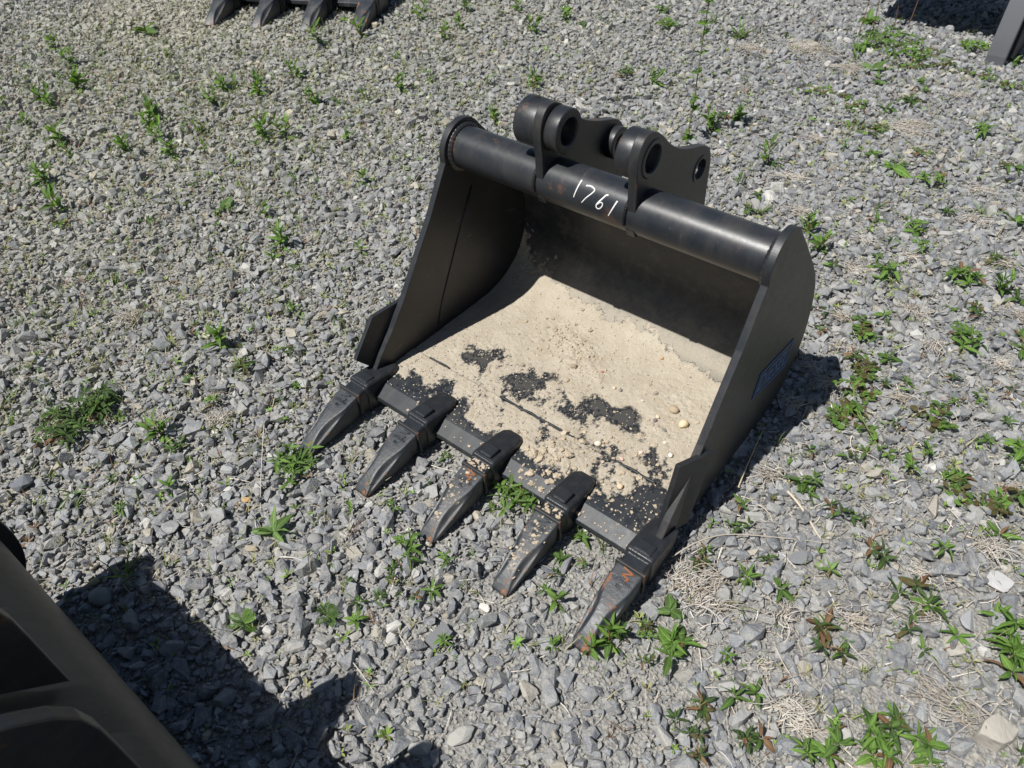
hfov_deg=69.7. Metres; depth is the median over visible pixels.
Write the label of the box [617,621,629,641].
weed sprout
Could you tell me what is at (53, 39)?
weed sprout
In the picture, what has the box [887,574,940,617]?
dull weed
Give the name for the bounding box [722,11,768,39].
grass tuft
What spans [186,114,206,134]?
weed sprout
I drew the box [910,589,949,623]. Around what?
weed rosette
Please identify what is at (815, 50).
straw tuft
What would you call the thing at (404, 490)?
grass tuft
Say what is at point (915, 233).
leafy weed
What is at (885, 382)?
dull weed
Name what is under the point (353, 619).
weed rosette
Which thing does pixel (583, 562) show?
leafy weed
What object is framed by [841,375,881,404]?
creeping weed
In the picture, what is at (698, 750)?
dull weed
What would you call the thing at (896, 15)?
bare weed stalk
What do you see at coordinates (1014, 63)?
broadleaf weed
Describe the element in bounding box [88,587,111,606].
round stone
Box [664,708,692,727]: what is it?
weed rosette
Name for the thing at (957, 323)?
weed rosette
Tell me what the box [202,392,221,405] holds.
leafy weed
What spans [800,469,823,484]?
weed rosette
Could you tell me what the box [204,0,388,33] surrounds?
excavator bucket
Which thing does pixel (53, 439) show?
dull weed
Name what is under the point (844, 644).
weed rosette
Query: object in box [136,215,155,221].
weed rosette
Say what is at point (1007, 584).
speckled stone
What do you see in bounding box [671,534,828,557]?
dry twig
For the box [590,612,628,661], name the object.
weed sprout
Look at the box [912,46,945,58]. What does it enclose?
creeping weed
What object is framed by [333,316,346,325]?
dull weed
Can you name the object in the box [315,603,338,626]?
feathery seedling
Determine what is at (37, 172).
weed sprout
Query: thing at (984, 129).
leafy weed
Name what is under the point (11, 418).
grass tuft
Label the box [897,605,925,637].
dull weed
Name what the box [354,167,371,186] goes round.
weed sprout
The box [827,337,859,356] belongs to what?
straw tuft
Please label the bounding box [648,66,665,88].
weed sprout
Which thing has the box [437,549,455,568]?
leafy weed
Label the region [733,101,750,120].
weed sprout
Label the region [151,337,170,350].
stone
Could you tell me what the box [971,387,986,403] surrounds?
weed rosette
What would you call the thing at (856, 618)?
straw tuft
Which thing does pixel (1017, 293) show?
weed rosette
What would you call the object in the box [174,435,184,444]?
weed rosette
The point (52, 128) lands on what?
weed sprout
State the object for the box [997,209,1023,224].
weed rosette
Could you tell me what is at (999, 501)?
creeping weed
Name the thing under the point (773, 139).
weed sprout
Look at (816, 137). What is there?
straw tuft
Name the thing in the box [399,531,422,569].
leafy weed
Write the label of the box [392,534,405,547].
leafy weed
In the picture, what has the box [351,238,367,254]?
weed sprout
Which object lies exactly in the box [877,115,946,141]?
straw tuft
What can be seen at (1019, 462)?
weed rosette
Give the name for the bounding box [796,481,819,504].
weed rosette
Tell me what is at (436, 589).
weed rosette
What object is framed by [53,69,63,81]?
weed sprout
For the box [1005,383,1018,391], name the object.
dull weed
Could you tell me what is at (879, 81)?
broadleaf weed
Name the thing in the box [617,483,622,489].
pebble
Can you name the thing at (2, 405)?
grass tuft
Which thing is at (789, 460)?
weed rosette
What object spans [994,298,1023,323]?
straw tuft
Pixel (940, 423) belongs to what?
creeping weed
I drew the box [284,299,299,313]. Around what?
weed sprout
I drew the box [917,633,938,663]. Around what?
weed rosette
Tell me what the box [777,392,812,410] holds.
straw tuft
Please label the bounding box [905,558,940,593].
straw tuft
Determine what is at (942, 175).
leafy weed
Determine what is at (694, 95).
tall weed
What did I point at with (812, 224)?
weed sprout
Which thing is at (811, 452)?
dull weed
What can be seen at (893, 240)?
weed rosette
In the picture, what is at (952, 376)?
dull weed
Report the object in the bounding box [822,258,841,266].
weed rosette
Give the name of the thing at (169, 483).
weed sprout
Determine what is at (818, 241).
weed sprout
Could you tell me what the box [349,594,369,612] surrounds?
weed rosette
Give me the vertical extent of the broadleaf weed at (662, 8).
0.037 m
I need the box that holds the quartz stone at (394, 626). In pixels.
[387,620,401,631]
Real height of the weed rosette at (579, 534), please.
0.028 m
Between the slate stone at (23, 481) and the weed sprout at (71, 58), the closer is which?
the slate stone at (23, 481)
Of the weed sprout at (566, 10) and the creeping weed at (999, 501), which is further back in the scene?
the weed sprout at (566, 10)
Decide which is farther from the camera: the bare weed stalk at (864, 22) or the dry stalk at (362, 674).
the bare weed stalk at (864, 22)
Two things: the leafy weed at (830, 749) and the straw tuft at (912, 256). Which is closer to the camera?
the leafy weed at (830, 749)
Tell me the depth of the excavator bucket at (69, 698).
0.93 m
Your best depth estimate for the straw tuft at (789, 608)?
1.38 m
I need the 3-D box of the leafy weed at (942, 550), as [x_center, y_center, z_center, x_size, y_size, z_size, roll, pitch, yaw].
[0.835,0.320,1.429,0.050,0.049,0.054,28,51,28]
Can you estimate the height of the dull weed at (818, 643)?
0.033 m
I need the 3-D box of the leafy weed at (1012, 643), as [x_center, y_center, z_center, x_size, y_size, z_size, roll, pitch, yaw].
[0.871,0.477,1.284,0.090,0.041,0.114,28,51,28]
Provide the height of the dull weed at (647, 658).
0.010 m
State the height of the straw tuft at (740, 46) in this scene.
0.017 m
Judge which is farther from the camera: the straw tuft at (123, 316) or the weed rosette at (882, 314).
the straw tuft at (123, 316)
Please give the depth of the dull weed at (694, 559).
1.47 m
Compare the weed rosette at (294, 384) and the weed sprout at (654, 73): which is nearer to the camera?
the weed rosette at (294, 384)
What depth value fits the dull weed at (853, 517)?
1.50 m
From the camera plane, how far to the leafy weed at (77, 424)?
1.77 m
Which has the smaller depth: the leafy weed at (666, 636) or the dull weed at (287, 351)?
the leafy weed at (666, 636)
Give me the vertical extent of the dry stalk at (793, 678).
0.006 m
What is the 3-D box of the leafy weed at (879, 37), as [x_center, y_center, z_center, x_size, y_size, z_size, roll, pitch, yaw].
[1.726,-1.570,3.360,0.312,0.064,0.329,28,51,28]
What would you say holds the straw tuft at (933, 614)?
on the ground at (228, 700)
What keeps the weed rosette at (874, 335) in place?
on the ground at (228, 700)
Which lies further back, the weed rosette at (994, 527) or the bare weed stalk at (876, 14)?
the bare weed stalk at (876, 14)
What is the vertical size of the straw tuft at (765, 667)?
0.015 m
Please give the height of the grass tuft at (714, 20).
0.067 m
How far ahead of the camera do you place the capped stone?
1.53 m
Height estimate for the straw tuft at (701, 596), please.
0.016 m
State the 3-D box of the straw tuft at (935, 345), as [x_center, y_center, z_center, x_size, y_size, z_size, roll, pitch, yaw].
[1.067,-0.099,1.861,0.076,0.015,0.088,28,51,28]
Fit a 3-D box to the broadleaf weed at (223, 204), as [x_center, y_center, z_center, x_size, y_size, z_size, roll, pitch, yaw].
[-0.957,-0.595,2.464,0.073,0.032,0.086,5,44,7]
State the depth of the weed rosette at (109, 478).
1.66 m
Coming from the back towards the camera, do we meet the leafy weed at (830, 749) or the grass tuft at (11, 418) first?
the grass tuft at (11, 418)
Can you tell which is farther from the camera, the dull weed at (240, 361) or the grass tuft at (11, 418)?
the dull weed at (240, 361)
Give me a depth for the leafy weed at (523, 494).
1.57 m
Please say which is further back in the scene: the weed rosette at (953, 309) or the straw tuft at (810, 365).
the weed rosette at (953, 309)
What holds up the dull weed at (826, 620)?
on the ground at (228, 700)
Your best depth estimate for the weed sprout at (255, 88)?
3.11 m
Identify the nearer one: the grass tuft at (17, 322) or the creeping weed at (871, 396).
the creeping weed at (871, 396)
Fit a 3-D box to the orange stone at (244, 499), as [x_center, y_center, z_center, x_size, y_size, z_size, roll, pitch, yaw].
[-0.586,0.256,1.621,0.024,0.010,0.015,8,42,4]
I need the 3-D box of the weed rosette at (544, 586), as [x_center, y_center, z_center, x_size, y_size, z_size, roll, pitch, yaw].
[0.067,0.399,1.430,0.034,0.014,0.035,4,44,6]
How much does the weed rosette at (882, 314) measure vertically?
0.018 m
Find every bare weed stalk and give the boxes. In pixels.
[858,0,869,34]
[871,0,879,28]
[893,0,903,29]
[908,0,918,26]
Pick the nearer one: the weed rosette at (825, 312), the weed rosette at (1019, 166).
the weed rosette at (825, 312)
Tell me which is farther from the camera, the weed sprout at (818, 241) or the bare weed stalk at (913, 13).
the bare weed stalk at (913, 13)
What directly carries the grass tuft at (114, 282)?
on the ground at (228, 700)
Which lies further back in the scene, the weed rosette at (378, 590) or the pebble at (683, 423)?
the pebble at (683, 423)
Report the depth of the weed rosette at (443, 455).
1.68 m
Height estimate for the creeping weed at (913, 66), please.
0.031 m
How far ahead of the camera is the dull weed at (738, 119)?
2.83 m
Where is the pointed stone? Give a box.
[208,447,226,457]
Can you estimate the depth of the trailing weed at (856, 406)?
1.67 m
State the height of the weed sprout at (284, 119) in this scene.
0.126 m
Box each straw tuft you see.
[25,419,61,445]
[107,307,144,327]
[153,406,170,426]
[194,405,236,428]
[660,551,721,607]
[661,561,747,628]
[686,553,734,592]
[724,40,773,56]
[742,652,786,687]
[746,589,812,642]
[748,458,790,488]
[748,678,844,756]
[770,167,814,184]
[777,203,823,220]
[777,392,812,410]
[783,37,821,50]
[789,41,857,60]
[793,353,828,379]
[802,131,828,143]
[807,367,846,403]
[819,304,855,323]
[821,601,878,633]
[826,60,884,77]
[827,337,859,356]
[833,256,872,279]
[849,232,880,245]
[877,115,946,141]
[880,640,1013,753]
[883,385,915,407]
[892,297,946,322]
[895,592,948,627]
[896,246,924,261]
[897,115,932,128]
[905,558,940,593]
[917,334,952,355]
[933,87,976,98]
[952,209,998,229]
[960,181,997,196]
[960,523,1023,579]
[983,355,1016,372]
[990,257,1023,272]
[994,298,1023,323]
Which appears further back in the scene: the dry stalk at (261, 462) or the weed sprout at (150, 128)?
the weed sprout at (150, 128)
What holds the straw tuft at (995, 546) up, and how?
on the ground at (228, 700)
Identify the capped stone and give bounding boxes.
[307,533,322,543]
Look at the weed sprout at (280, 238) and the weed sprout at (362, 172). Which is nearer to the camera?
the weed sprout at (280, 238)
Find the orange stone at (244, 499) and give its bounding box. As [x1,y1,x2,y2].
[241,497,251,501]
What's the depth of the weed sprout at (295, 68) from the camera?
3.24 m
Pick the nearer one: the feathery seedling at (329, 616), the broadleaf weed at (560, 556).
the feathery seedling at (329, 616)
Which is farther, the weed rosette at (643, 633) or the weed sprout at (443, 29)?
the weed sprout at (443, 29)
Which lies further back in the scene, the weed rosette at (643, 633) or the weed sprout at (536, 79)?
the weed sprout at (536, 79)
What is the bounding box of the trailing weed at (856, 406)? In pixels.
[831,375,898,463]
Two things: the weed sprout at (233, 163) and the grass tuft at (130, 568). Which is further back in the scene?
the weed sprout at (233, 163)
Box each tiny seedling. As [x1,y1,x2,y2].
[510,636,524,649]
[818,560,842,577]
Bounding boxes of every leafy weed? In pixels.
[34,396,114,451]
[74,380,117,420]
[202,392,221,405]
[264,439,323,484]
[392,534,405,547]
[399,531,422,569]
[433,631,452,649]
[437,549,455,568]
[489,474,538,517]
[575,557,587,570]
[653,621,702,677]
[654,16,679,28]
[719,645,736,663]
[791,736,818,766]
[805,716,855,767]
[851,39,874,52]
[854,707,902,767]
[857,24,923,58]
[867,259,902,288]
[867,730,902,767]
[897,44,928,62]
[899,721,948,767]
[902,215,928,236]
[903,452,921,473]
[911,238,929,252]
[914,170,930,183]
[915,439,936,459]
[930,538,955,558]
[931,170,949,185]
[942,261,987,286]
[948,323,987,354]
[958,38,990,51]
[968,120,996,139]
[977,601,1023,635]
[980,632,1023,684]
[1001,435,1023,461]
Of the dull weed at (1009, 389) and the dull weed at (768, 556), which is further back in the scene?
the dull weed at (1009, 389)
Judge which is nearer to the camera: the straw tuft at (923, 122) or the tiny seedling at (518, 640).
the tiny seedling at (518, 640)
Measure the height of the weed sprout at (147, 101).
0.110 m
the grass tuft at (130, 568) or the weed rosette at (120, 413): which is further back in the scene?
the weed rosette at (120, 413)
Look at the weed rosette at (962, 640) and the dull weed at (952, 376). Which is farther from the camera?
the dull weed at (952, 376)
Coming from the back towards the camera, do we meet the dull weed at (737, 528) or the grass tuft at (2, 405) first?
the grass tuft at (2, 405)
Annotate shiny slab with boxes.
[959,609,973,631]
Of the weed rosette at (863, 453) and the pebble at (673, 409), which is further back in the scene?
the pebble at (673, 409)
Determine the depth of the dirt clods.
1.64 m
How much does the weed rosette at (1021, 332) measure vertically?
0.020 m
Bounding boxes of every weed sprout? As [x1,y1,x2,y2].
[14,111,30,125]
[23,80,56,104]
[24,159,53,186]
[36,89,54,107]
[39,181,66,211]
[43,32,59,50]
[43,118,64,144]
[53,41,77,65]
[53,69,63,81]
[57,141,77,155]
[62,71,83,91]
[65,66,88,93]
[110,132,131,152]
[133,102,153,124]
[136,406,172,444]
[138,92,159,117]
[140,114,166,140]
[157,474,176,496]
[158,138,179,156]
[160,47,171,60]
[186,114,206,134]
[196,82,225,103]
[198,136,208,153]
[200,319,228,349]
[213,71,231,90]
[223,153,241,168]
[247,69,267,96]
[251,111,271,140]
[255,196,271,218]
[262,244,282,264]
[265,218,293,251]
[266,109,294,138]
[281,56,304,76]
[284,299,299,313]
[301,82,325,105]
[302,17,325,43]
[340,124,352,141]
[344,497,354,514]
[350,16,367,36]
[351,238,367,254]
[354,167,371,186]
[392,70,407,93]
[407,0,430,19]
[425,66,435,82]
[436,17,451,38]
[451,12,464,28]
[458,0,473,11]
[485,102,507,128]
[510,0,522,10]
[523,11,542,32]
[525,66,544,88]
[545,589,568,612]
[557,0,573,21]
[579,630,607,659]
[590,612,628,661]
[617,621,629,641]
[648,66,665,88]
[700,106,722,131]
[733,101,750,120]
[734,169,747,183]
[756,132,781,166]
[798,211,823,234]
[806,229,836,252]
[838,139,849,150]
[990,266,1018,295]
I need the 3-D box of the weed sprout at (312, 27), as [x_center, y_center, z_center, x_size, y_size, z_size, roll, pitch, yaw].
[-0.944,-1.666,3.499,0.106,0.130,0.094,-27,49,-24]
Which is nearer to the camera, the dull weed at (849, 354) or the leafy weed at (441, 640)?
the leafy weed at (441, 640)
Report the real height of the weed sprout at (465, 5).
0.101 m
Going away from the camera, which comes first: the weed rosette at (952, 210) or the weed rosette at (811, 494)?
the weed rosette at (811, 494)
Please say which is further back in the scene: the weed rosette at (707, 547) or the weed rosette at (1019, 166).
the weed rosette at (1019, 166)
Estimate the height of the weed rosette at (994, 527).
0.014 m
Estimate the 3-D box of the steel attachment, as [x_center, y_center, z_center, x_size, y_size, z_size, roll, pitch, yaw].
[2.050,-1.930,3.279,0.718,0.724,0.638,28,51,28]
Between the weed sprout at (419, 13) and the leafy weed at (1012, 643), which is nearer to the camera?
the leafy weed at (1012, 643)
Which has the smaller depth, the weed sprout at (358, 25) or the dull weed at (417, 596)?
the dull weed at (417, 596)
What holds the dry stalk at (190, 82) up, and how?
on the ground at (228, 700)
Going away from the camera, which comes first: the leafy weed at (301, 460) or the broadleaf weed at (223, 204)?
the leafy weed at (301, 460)
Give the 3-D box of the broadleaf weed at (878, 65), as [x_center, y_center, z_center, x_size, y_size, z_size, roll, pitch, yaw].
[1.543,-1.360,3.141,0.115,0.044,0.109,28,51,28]
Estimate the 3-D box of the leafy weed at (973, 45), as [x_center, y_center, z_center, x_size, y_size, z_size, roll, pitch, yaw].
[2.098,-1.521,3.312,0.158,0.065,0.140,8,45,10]
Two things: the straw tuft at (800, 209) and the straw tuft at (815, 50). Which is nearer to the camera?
the straw tuft at (800, 209)
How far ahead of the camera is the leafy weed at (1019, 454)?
1.59 m
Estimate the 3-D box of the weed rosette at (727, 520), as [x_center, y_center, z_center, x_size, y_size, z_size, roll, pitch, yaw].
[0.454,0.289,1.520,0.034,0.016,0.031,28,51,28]
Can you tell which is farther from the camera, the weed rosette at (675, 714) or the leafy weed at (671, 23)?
the leafy weed at (671, 23)
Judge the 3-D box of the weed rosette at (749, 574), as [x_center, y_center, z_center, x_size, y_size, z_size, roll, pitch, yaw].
[0.467,0.380,1.438,0.055,0.037,0.060,1,44,3]
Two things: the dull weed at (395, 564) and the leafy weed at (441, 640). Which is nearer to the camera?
the leafy weed at (441, 640)
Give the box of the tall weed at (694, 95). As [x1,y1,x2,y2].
[679,0,714,141]
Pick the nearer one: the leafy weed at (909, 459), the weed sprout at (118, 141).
the leafy weed at (909, 459)
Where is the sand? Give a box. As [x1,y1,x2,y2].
[390,223,720,528]
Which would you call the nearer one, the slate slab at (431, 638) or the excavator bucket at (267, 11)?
the slate slab at (431, 638)
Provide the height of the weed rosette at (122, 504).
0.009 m
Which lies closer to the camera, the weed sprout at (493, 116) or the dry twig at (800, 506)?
the dry twig at (800, 506)
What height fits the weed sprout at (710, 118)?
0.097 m
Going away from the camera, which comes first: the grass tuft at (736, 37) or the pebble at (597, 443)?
the pebble at (597, 443)
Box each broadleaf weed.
[130,22,156,33]
[212,196,235,213]
[251,506,294,541]
[552,549,571,566]
[654,4,669,13]
[657,593,685,620]
[782,475,820,493]
[858,8,884,23]
[860,59,888,77]
[872,79,886,83]
[916,76,926,83]
[1009,55,1023,66]
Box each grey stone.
[118,436,138,450]
[788,550,812,563]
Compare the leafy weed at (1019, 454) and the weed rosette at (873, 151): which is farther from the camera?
the weed rosette at (873, 151)
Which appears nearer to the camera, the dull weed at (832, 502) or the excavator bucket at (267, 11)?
the dull weed at (832, 502)
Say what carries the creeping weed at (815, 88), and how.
on the ground at (228, 700)
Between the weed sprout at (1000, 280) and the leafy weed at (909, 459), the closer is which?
the leafy weed at (909, 459)
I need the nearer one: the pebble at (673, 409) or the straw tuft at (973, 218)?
the pebble at (673, 409)
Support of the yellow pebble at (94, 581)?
on the ground at (228, 700)
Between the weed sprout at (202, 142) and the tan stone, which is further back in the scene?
the weed sprout at (202, 142)
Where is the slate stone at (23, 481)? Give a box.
[9,474,32,491]
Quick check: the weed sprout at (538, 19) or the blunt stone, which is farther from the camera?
the weed sprout at (538, 19)
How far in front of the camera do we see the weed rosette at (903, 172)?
2.51 m
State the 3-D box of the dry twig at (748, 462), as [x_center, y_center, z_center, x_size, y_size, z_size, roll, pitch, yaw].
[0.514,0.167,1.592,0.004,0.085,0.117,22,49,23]
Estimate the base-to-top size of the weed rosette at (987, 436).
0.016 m
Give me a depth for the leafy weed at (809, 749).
1.19 m
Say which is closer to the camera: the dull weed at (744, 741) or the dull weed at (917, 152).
the dull weed at (744, 741)
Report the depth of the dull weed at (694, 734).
1.23 m
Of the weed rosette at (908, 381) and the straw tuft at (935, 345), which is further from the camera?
the straw tuft at (935, 345)
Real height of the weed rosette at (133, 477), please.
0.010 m
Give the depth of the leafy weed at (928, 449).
1.60 m
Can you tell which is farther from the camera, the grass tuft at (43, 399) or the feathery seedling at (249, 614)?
the grass tuft at (43, 399)
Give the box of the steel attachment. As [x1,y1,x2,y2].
[984,0,1023,66]
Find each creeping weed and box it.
[796,79,828,94]
[822,85,851,99]
[824,397,858,428]
[825,403,881,432]
[839,117,880,133]
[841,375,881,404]
[843,99,867,112]
[849,354,881,380]
[851,318,872,340]
[860,121,890,135]
[891,57,926,69]
[910,400,958,431]
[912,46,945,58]
[927,58,957,71]
[934,468,972,509]
[959,66,996,80]
[966,487,1015,515]
[994,79,1023,90]
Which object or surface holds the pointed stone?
on the ground at (228, 700)
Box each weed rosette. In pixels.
[31,435,46,449]
[48,218,69,229]
[105,473,116,483]
[113,409,128,420]
[113,498,126,516]
[130,476,142,485]
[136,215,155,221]
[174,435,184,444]
[182,374,195,381]
[279,477,297,488]
[291,381,300,389]
[341,576,353,585]
[343,610,369,631]
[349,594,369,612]
[372,588,384,597]
[373,591,386,602]
[383,498,395,505]
[390,501,402,511]
[420,577,444,602]
[439,450,452,461]
[483,500,500,513]
[537,582,553,596]
[545,634,560,652]
[546,566,563,577]
[572,529,589,549]
[639,625,658,639]
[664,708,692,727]
[699,542,713,553]
[719,676,760,710]
[724,517,738,531]
[733,494,749,512]
[737,562,764,590]
[739,677,765,708]
[743,204,760,214]
[750,189,762,200]
[773,576,794,603]
[787,455,796,464]
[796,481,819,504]
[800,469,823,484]
[814,325,827,336]
[821,305,837,315]
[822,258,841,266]
[838,635,853,651]
[851,313,866,320]
[859,444,869,459]
[865,148,881,158]
[868,332,883,342]
[869,211,888,223]
[871,252,884,259]
[872,700,907,725]
[873,203,888,211]
[874,310,892,323]
[876,101,898,113]
[876,160,911,177]
[877,349,902,364]
[881,235,901,243]
[895,93,922,107]
[900,376,913,388]
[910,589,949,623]
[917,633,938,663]
[939,624,975,646]
[940,304,958,311]
[943,207,957,215]
[947,395,964,406]
[947,468,977,485]
[951,320,962,329]
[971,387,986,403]
[974,432,996,447]
[985,519,1023,543]
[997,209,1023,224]
[1001,415,1018,428]
[1003,288,1023,306]
[1004,161,1023,174]
[1006,455,1023,471]
[1009,341,1023,358]
[1013,327,1023,341]
[1013,744,1023,765]
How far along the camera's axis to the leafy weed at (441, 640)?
1.33 m
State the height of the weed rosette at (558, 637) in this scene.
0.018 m
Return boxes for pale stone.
[972,713,1019,752]
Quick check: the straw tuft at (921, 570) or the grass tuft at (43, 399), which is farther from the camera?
the grass tuft at (43, 399)
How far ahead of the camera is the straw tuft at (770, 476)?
1.58 m
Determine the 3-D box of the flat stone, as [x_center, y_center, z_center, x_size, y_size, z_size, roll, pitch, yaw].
[-0.087,0.597,1.247,0.052,0.013,0.030,-32,52,-20]
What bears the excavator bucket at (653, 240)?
on the ground at (228, 700)
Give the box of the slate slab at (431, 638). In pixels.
[424,622,452,650]
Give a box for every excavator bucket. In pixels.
[0,520,199,767]
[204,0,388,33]
[299,94,815,655]
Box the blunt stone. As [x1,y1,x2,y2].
[838,599,860,611]
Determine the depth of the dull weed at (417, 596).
1.42 m
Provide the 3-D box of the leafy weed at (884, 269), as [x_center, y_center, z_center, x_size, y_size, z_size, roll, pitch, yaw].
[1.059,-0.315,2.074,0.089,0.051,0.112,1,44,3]
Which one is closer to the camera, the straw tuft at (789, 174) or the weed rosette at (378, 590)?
the weed rosette at (378, 590)
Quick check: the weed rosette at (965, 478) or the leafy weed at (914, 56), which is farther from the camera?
the leafy weed at (914, 56)
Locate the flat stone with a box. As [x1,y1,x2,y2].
[447,724,473,745]
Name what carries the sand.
in the excavator bucket at (653, 240)
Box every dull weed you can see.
[45,424,69,445]
[163,438,187,454]
[229,357,254,377]
[278,344,293,357]
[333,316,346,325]
[383,557,403,577]
[385,569,395,583]
[407,589,421,604]
[616,65,635,75]
[636,652,657,670]
[638,615,653,634]
[676,724,707,743]
[685,743,710,766]
[686,690,716,729]
[690,549,712,571]
[716,110,730,118]
[727,114,745,120]
[730,720,774,753]
[732,516,753,533]
[736,731,756,753]
[756,553,777,567]
[802,444,818,458]
[805,607,843,645]
[809,631,856,665]
[820,497,853,516]
[835,450,857,462]
[842,346,864,360]
[844,509,869,526]
[860,536,898,568]
[877,701,914,747]
[879,377,890,388]
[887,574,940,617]
[891,417,901,427]
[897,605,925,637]
[913,147,935,156]
[944,371,961,379]
[966,300,989,318]
[984,250,1011,266]
[994,161,1012,173]
[1004,487,1023,505]
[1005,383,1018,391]
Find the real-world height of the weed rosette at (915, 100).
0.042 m
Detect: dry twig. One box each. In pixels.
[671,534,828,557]
[737,431,762,488]
[787,490,820,538]
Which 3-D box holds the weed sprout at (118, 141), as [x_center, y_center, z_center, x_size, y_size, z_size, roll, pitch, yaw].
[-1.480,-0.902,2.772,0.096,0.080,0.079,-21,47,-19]
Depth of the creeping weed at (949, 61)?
3.17 m
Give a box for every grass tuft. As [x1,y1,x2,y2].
[0,392,13,417]
[1,411,13,431]
[6,316,25,326]
[36,393,53,404]
[53,481,89,514]
[95,540,151,578]
[102,271,122,283]
[397,482,410,497]
[594,535,608,554]
[708,11,720,22]
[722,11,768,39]
[731,24,752,38]
[844,39,867,64]
[972,199,1003,216]
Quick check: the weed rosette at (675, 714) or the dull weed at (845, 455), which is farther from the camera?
the dull weed at (845, 455)
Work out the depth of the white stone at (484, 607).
1.42 m
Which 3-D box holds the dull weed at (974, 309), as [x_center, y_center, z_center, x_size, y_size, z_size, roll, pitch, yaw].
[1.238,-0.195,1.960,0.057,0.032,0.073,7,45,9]
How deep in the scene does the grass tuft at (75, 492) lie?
1.63 m
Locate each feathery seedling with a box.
[227,608,256,632]
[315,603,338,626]
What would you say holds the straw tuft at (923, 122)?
on the ground at (228, 700)
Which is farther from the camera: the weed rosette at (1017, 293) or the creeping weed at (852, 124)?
the creeping weed at (852, 124)
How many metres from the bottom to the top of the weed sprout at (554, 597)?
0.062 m
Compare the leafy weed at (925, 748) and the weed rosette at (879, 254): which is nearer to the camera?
the leafy weed at (925, 748)
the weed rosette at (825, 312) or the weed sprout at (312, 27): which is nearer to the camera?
the weed rosette at (825, 312)
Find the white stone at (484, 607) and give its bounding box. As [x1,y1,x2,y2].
[478,603,489,611]
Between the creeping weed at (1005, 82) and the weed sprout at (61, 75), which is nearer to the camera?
the creeping weed at (1005, 82)
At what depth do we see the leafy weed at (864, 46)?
3.31 m
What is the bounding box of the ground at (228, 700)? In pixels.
[0,0,1023,767]
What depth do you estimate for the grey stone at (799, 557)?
1.46 m
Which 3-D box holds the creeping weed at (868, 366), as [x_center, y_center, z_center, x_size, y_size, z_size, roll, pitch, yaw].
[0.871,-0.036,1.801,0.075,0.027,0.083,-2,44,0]
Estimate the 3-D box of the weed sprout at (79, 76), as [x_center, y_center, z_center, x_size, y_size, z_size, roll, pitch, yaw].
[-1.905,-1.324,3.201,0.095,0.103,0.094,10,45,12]
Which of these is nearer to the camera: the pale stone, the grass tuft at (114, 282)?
the pale stone
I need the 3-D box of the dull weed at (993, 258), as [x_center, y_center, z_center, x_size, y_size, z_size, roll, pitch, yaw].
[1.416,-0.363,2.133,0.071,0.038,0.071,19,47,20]
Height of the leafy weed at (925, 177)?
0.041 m
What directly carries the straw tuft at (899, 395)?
on the ground at (228, 700)
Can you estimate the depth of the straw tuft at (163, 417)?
1.79 m
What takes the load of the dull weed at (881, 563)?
on the ground at (228, 700)
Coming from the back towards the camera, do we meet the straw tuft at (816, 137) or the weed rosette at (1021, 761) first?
the straw tuft at (816, 137)
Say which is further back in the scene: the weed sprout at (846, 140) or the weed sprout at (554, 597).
the weed sprout at (846, 140)
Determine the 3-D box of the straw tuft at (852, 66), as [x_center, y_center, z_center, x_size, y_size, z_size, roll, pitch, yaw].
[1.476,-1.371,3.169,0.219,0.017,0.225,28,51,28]
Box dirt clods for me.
[387,283,716,578]
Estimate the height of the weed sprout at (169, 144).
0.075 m
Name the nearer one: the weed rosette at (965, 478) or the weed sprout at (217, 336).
the weed rosette at (965, 478)
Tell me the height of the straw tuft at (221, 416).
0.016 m
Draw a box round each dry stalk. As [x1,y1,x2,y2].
[172,78,211,89]
[260,416,264,506]
[353,662,374,692]
[774,645,836,723]
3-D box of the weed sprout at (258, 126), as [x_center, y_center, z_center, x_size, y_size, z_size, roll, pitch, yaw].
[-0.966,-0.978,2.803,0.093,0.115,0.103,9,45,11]
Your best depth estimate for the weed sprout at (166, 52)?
3.46 m
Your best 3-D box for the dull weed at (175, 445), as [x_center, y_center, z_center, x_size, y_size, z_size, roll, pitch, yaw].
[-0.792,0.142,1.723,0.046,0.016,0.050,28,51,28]
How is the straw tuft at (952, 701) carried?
on the ground at (228, 700)
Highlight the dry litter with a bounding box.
[2,12,1023,767]
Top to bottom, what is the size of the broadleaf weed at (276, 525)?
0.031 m
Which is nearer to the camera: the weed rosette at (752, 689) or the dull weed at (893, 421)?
the weed rosette at (752, 689)
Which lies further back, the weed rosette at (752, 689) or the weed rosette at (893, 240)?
the weed rosette at (893, 240)
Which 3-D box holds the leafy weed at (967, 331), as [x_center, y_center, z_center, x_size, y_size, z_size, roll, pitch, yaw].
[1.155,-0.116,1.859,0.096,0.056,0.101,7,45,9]
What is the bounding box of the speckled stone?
[987,570,1013,591]
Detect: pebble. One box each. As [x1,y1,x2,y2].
[88,578,100,585]
[594,440,601,445]
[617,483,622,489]
[669,405,678,413]
[679,420,688,427]
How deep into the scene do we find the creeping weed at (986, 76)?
3.09 m
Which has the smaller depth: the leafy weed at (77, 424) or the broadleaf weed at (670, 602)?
the broadleaf weed at (670, 602)
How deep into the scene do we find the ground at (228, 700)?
1.80 m
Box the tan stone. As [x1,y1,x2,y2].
[245,545,257,550]
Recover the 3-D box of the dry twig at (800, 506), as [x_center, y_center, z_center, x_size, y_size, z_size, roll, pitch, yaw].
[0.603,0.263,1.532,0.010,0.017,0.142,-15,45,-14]
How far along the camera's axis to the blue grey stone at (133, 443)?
1.74 m

